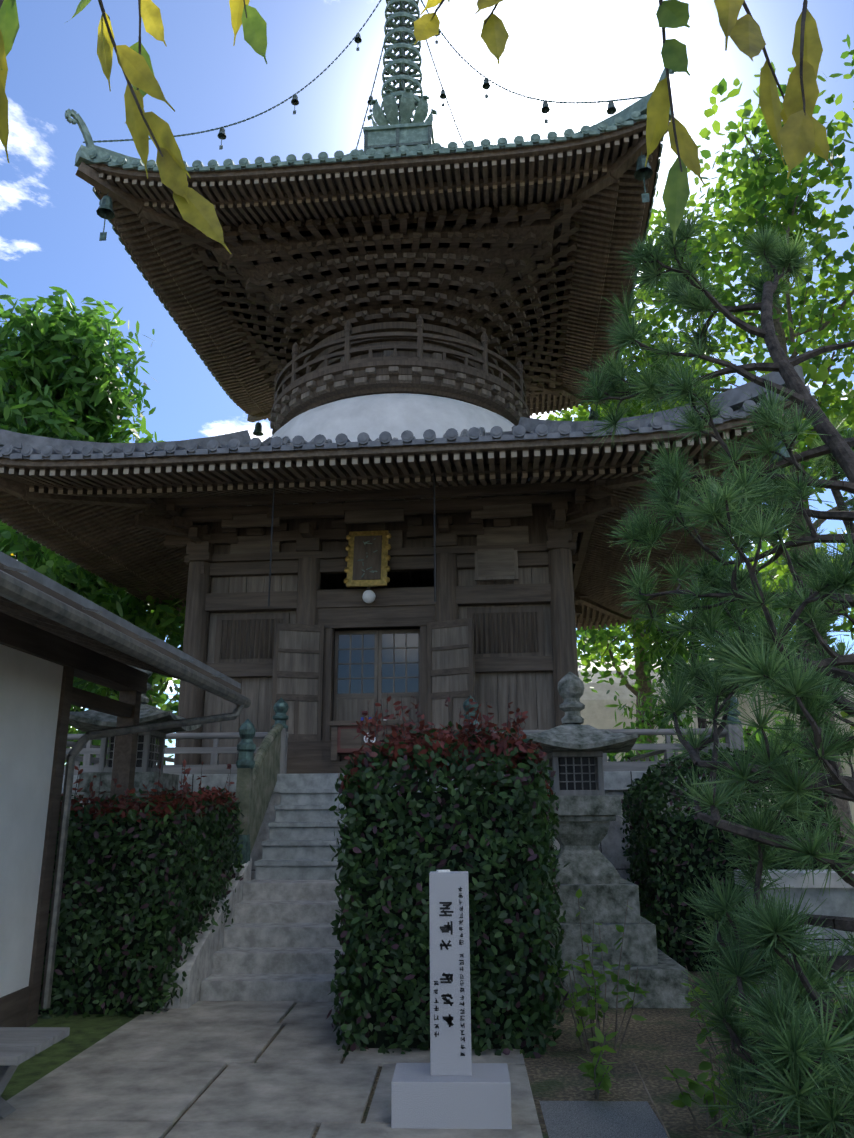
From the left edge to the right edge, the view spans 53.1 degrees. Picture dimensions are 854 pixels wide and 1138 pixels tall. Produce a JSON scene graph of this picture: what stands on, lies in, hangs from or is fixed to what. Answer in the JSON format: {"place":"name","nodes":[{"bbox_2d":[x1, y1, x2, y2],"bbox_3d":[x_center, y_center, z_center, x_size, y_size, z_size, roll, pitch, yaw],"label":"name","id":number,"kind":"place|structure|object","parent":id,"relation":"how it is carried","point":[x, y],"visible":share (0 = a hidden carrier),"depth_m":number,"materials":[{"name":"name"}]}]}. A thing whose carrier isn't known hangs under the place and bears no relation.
{"place":"outdoors","nodes":[
{"label":"outdoors","id":0,"kind":"place"},
{"bbox_2d":[0,1001,542,1137],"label":"paved path","id":1,"kind":"structure","parent":0,"point":[149,1074],"depth_m":4.87,"materials":[{"name":"grey stone"}]},
{"bbox_2d":[391,871,511,1128],"bbox_3d":[0.122,2.226,4.488,0.590,1.200,0.330,-1,-16,2],"label":"stone marker","id":2,"kind":"object","parent":1,"relation":"on","point":[448,1086],"visible":0.9,"depth_m":4.35,"materials":[{"name":"stone"}]},
{"bbox_2d":[434,886,464,1055],"bbox_3d":[0.114,2.086,4.458,0.163,0.812,0.003,-1,-16,2],"label":"inscription","id":3,"kind":"object","parent":2,"relation":"attached to","point":[447,928],"visible":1,"depth_m":4.45,"materials":[{"name":"black paint"}]},
{"bbox_2d":[0,0,833,253],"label":"leaves","id":4,"kind":"object","parent":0,"point":[799,135],"visible":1,"depth_m":1.27,"materials":[{"name":"yellow plant"}]},
{"bbox_2d":[0,0,853,764],"label":"sky","id":5,"kind":"structure","parent":0,"point":[51,226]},
{"bbox_2d":[38,971,853,1137],"bbox_3d":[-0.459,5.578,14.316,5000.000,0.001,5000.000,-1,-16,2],"label":"ground","id":6,"kind":"structure","parent":0,"point":[654,1043],"depth_m":5.28,"materials":[{"name":"brown soil"}]},
{"bbox_2d":[0,1027,69,1118],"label":"stone slab","id":7,"kind":"structure","parent":6,"relation":"on","point":[19,1045],"depth_m":4.30,"materials":[{"name":"grey stone"}]},
{"bbox_2d":[1,1014,139,1100],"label":"moss strip","id":8,"kind":"object","parent":6,"relation":"on","point":[87,1032],"depth_m":5.81,"materials":[{"name":"green plant"}]},
{"bbox_2d":[0,279,185,765],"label":"broadleaf tree","id":9,"kind":"object","parent":6,"relation":"on","point":[59,379],"visible":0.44,"depth_m":17.80,"materials":[{"name":"green plant"}]},
{"bbox_2d":[64,615,182,765],"bbox_3d":[-13.969,5.427,41.264,9.254,14.866,12.218,4,-16,-15],"label":"tree","id":10,"kind":"object","parent":6,"relation":"on","point":[164,706],"visible":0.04,"depth_m":39.10,"materials":[{"name":"green plant"}]},
{"bbox_2d":[38,759,210,1018],"bbox_3d":[-3.522,2.631,7.163,3.364,1.999,0.978,-1,-16,2],"label":"hedge","id":11,"kind":"object","parent":6,"relation":"on","point":[129,883],"visible":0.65,"depth_m":6.79,"materials":[{"name":"green plant"}]},
{"bbox_2d":[0,551,250,1026],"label":"side building","id":12,"kind":"structure","parent":6,"relation":"on","point":[56,638],"depth_m":6.42,"materials":[{"name":"grey wood"}]},
{"bbox_2d":[69,665,202,811],"bbox_3d":[-3.246,2.517,9.309,1.685,3.253,1.685,-1,-16,2],"label":"stone lantern","id":13,"kind":"object","parent":6,"relation":"on","point":[146,773],"visible":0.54,"depth_m":9.15,"materials":[{"name":"grey stone"}]},
{"bbox_2d":[155,762,244,937],"bbox_3d":[-2.188,2.821,7.959,0.820,2.013,1.315,-1,-16,2],"label":"hedge","id":14,"kind":"object","parent":6,"relation":"on","point":[223,809],"visible":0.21,"depth_m":7.86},
{"bbox_2d":[160,858,251,1008],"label":"stair cheeks","id":15,"kind":"object","parent":6,"relation":"on","point":[198,964],"visible":0.21,"depth_m":7.21,"materials":[{"name":"grey stone"}]},
{"bbox_2d":[200,788,457,1002],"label":"stairs","id":16,"kind":"structure","parent":6,"relation":"on","point":[281,942],"depth_m":8.06,"materials":[{"name":"stone"}]},
{"bbox_2d":[232,718,480,863],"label":"stair handrails","id":17,"kind":"object","parent":16,"relation":"on","point":[258,772],"visible":0.5,"depth_m":9.12,"materials":[{"name":"grey stone"}]},
{"bbox_2d":[61,771,762,882],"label":"stone platform","id":18,"kind":"structure","parent":6,"relation":"on","point":[615,783],"depth_m":10.25,"materials":[{"name":"grey stone"}]},
{"bbox_2d":[174,473,580,773],"bbox_3d":[-0.567,1.641,14.499,6.000,3.815,7.761,-2,-16,5],"label":"pagoda","id":19,"kind":"object","parent":18,"relation":"on","point":[267,631],"visible":0.85,"depth_m":12.69,"materials":[{"name":"brown wood"}]},
{"bbox_2d":[329,717,412,760],"bbox_3d":[-0.729,2.226,11.185,1.060,0.560,0.460,-1,-16,2],"label":"offering box","id":20,"kind":"object","parent":19,"relation":"on","point":[344,734],"visible":0.6,"depth_m":11.02,"materials":[{"name":"brown wood"}]},
{"bbox_2d":[130,477,626,618],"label":"brackets","id":21,"kind":"object","parent":19,"relation":"on","point":[469,515],"visible":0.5,"depth_m":12.94,"materials":[{"name":"brown wood"}]},
{"bbox_2d":[0,397,817,629],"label":"roof rafters","id":22,"kind":"object","parent":21,"relation":"on","point":[81,513],"visible":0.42,"depth_m":11.54,"materials":[{"name":"beige wood"}]},
{"bbox_2d":[0,365,809,598],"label":"roof tiles","id":23,"kind":"object","parent":22,"relation":"on","point":[14,445],"visible":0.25,"depth_m":10.71,"materials":[{"name":"grey tile"}]},
{"bbox_2d":[247,393,549,505],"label":"dome","id":24,"kind":"structure","parent":23,"relation":"on","point":[375,416],"depth_m":13.93,"materials":[{"name":"paint"}]},
{"bbox_2d":[270,315,529,434],"bbox_3d":[-0.506,-3.143,16.735,5.000,1.500,5.000,-2,-16,5],"label":"balcony railing","id":25,"kind":"object","parent":24,"relation":"on","point":[419,356],"visible":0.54,"depth_m":14.78,"materials":[{"name":"brown wood"}]},
{"bbox_2d":[178,199,582,397],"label":"brackets","id":26,"kind":"object","parent":25,"relation":"on","point":[500,275],"visible":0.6,"depth_m":14.86,"materials":[{"name":"brown wood"}]},
{"bbox_2d":[75,120,669,421],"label":"roof rafters","id":27,"kind":"object","parent":26,"relation":"on","point":[594,175],"visible":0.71,"depth_m":13.87,"materials":[{"name":"beige wood"}]},
{"bbox_2d":[86,91,663,408],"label":"roof tiles","id":28,"kind":"object","parent":27,"relation":"on","point":[633,113],"visible":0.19,"depth_m":12.97,"materials":[{"name":"grey tile"}]},
{"bbox_2d":[83,0,643,149],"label":"hanging chains","id":29,"kind":"object","parent":28,"relation":"on","point":[545,109],"visible":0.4,"depth_m":16.29,"materials":[{"name":"black metal"}]},
{"bbox_2d":[363,0,436,153],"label":"spire","id":30,"kind":"structure","parent":28,"relation":"on","point":[405,130],"depth_m":18.33,"materials":[{"name":"teal metal"}]},
{"bbox_2d":[65,68,789,651],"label":"roof ornaments","id":31,"kind":"object","parent":28,"relation":"attached to","point":[105,212],"visible":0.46,"depth_m":13.45,"materials":[{"name":"teal metal"}]},
{"bbox_2d":[63,695,743,774],"bbox_3d":[-0.472,3.251,14.962,9.069,0.960,9.069,-1,-16,2],"label":"railing","id":32,"kind":"object","parent":18,"relation":"on","point":[89,749],"visible":0.29,"depth_m":10.64,"materials":[{"name":"grey wood"}]},
{"bbox_2d":[87,771,735,870],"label":"platform joints","id":33,"kind":"object","parent":18,"relation":"attached to","point":[600,843],"visible":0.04,"depth_m":10.20,"materials":[{"name":"black"}]},
{"bbox_2d":[326,693,568,1058],"bbox_3d":[0.126,2.109,6.217,1.625,2.438,1.182,-1,-16,2],"label":"hedge","id":34,"kind":"object","parent":6,"relation":"on","point":[402,843],"visible":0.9,"depth_m":5.78,"materials":[{"name":"green plant"}]},
{"bbox_2d":[490,764,569,1025],"bbox_3d":[0.763,2.433,6.860,0.727,2.174,0.826,-1,-16,2],"label":"hedge","id":35,"kind":"object","parent":6,"relation":"on","point":[555,925],"visible":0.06,"depth_m":6.66,"materials":[{"name":"green plant"}]},
{"bbox_2d":[540,1101,667,1137],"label":"stone slab","id":36,"kind":"object","parent":6,"relation":"on","point":[601,1119],"visible":1,"depth_m":4.34,"materials":[{"name":"grey stone"}]},
{"bbox_2d":[576,624,633,659],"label":"tree","id":37,"kind":"object","parent":6,"relation":"on","point":[615,642],"visible":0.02,"depth_m":45.96,"materials":[{"name":"green plant"}]},
{"bbox_2d":[524,672,690,1007],"bbox_3d":[1.379,2.324,7.820,1.440,2.780,1.440,-1,-16,2],"label":"stone lantern","id":38,"kind":"object","parent":6,"relation":"on","point":[589,810],"visible":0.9,"depth_m":7.40,"materials":[{"name":"grey stone"}]},
{"bbox_2d":[536,283,775,760],"bbox_3d":[6.083,0.175,24.151,8.822,15.629,7.602,-1,-16,2],"label":"broad tree","id":39,"kind":"object","parent":6,"relation":"on","point":[641,685],"visible":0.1,"depth_m":24.13,"materials":[{"name":"green plant"}]},
{"bbox_2d":[545,889,853,1137],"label":"garden shrubs","id":40,"kind":"object","parent":6,"relation":"on","point":[596,1070],"visible":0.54,"depth_m":5.45,"materials":[{"name":"green plant"}]},
{"bbox_2d":[606,540,813,762],"bbox_3d":[5.871,2.551,18.410,5.315,7.988,4.637,14,-21,-42],"label":"feather tree","id":41,"kind":"object","parent":6,"relation":"on","point":[661,649],"visible":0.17,"depth_m":18.61,"materials":[{"name":"green plant"}]},
{"bbox_2d":[574,202,853,1137],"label":"pine tree","id":42,"kind":"object","parent":6,"relation":"on","point":[798,1068],"visible":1,"depth_m":4.33,"materials":[{"name":"green plant"}]},
{"bbox_2d":[579,611,850,752],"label":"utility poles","id":43,"kind":"object","parent":6,"relation":"on","point":[683,716],"depth_m":30.49,"materials":[{"name":"concrete"}]},
{"bbox_2d":[578,659,853,823],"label":"distant hall","id":44,"kind":"structure","parent":6,"relation":"on","point":[596,712],"depth_m":35.75,"materials":[{"name":"beige concrete"}]},
{"bbox_2d":[583,59,853,868],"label":"broad tree","id":45,"kind":"object","parent":6,"relation":"on","point":[751,190],"visible":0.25,"depth_m":18.87,"materials":[{"name":"green plant"}]},
{"bbox_2d":[620,746,846,974],"bbox_3d":[3.158,3.007,9.011,2.085,2.179,1.579,-1,-16,2],"label":"hedge","id":46,"kind":"object","parent":6,"relation":"on","point":[668,859],"visible":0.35,"depth_m":8.50,"materials":[{"name":"green plant"}]},
{"bbox_2d":[700,528,853,769],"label":"tree","id":47,"kind":"object","parent":6,"relation":"on","point":[765,546],"depth_m":39.93,"materials":[{"name":"green plant"}]},
{"bbox_2d":[734,869,853,993],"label":"garden wall","id":48,"kind":"structure","parent":6,"relation":"on","point":[839,901],"depth_m":7.41,"materials":[{"name":"stone"}]},
{"bbox_2d":[760,413,853,877],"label":"pine tree","id":49,"kind":"object","parent":6,"relation":"on","point":[828,460],"visible":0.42,"depth_m":7.00,"materials":[{"name":"green plant"}]},
{"bbox_2d":[840,34,853,102],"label":"broad tree","id":50,"kind":"object","parent":6,"relation":"on","point":[845,54],"visible":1,"depth_m":19.86,"materials":[{"name":"green plant"}]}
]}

